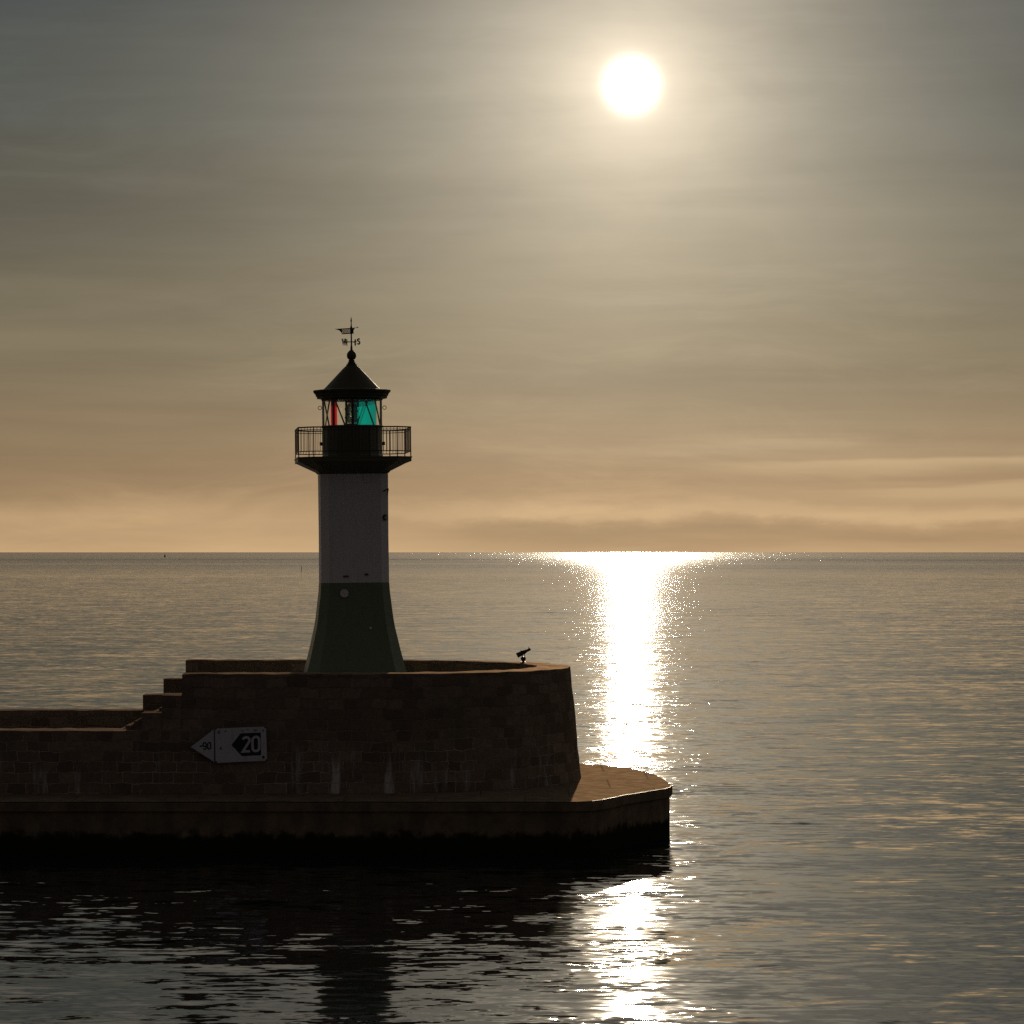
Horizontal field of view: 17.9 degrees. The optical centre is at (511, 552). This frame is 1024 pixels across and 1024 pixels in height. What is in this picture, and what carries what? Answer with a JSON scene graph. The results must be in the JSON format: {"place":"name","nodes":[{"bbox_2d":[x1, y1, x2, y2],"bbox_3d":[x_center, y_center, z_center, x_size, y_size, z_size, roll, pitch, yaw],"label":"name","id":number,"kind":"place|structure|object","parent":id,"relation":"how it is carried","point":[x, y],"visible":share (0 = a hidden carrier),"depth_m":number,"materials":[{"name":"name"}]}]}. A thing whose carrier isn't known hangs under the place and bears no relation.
{"place":"outdoors","nodes":[
{"label":"outdoors","id":0,"kind":"place"},
{"bbox_2d":[0,552,1023,1023],"bbox_3d":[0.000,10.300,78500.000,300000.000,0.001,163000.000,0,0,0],"label":"water","id":1,"kind":"structure","parent":0,"point":[828,746],"depth_m":119.12,"materials":[{"name":"black liquid"}]},
{"bbox_2d":[0,659,671,854],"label":"breakwater","id":2,"kind":"object","parent":1,"relation":"in","point":[449,757],"visible":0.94,"depth_m":114.24,"materials":[{"name":"stone"}]},
{"bbox_2d":[190,727,266,762],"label":"harbour sign","id":3,"kind":"object","parent":2,"relation":"attached to","point":[244,744],"visible":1,"depth_m":114.04,"materials":[{"name":"white metal"}]},
{"bbox_2d":[294,318,411,672],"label":"lighthouse","id":4,"kind":"object","parent":2,"relation":"on","point":[351,467],"visible":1,"depth_m":120.72,"materials":[{"name":"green paint"}]},
{"bbox_2d":[516,647,530,661],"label":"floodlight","id":5,"kind":"object","parent":2,"relation":"on","point":[521,653],"visible":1,"depth_m":126.34,"materials":[{"name":"black metal"}]},
{"bbox_2d":[0,0,1023,551],"label":"sky","id":6,"kind":"structure","parent":0,"point":[621,275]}
]}

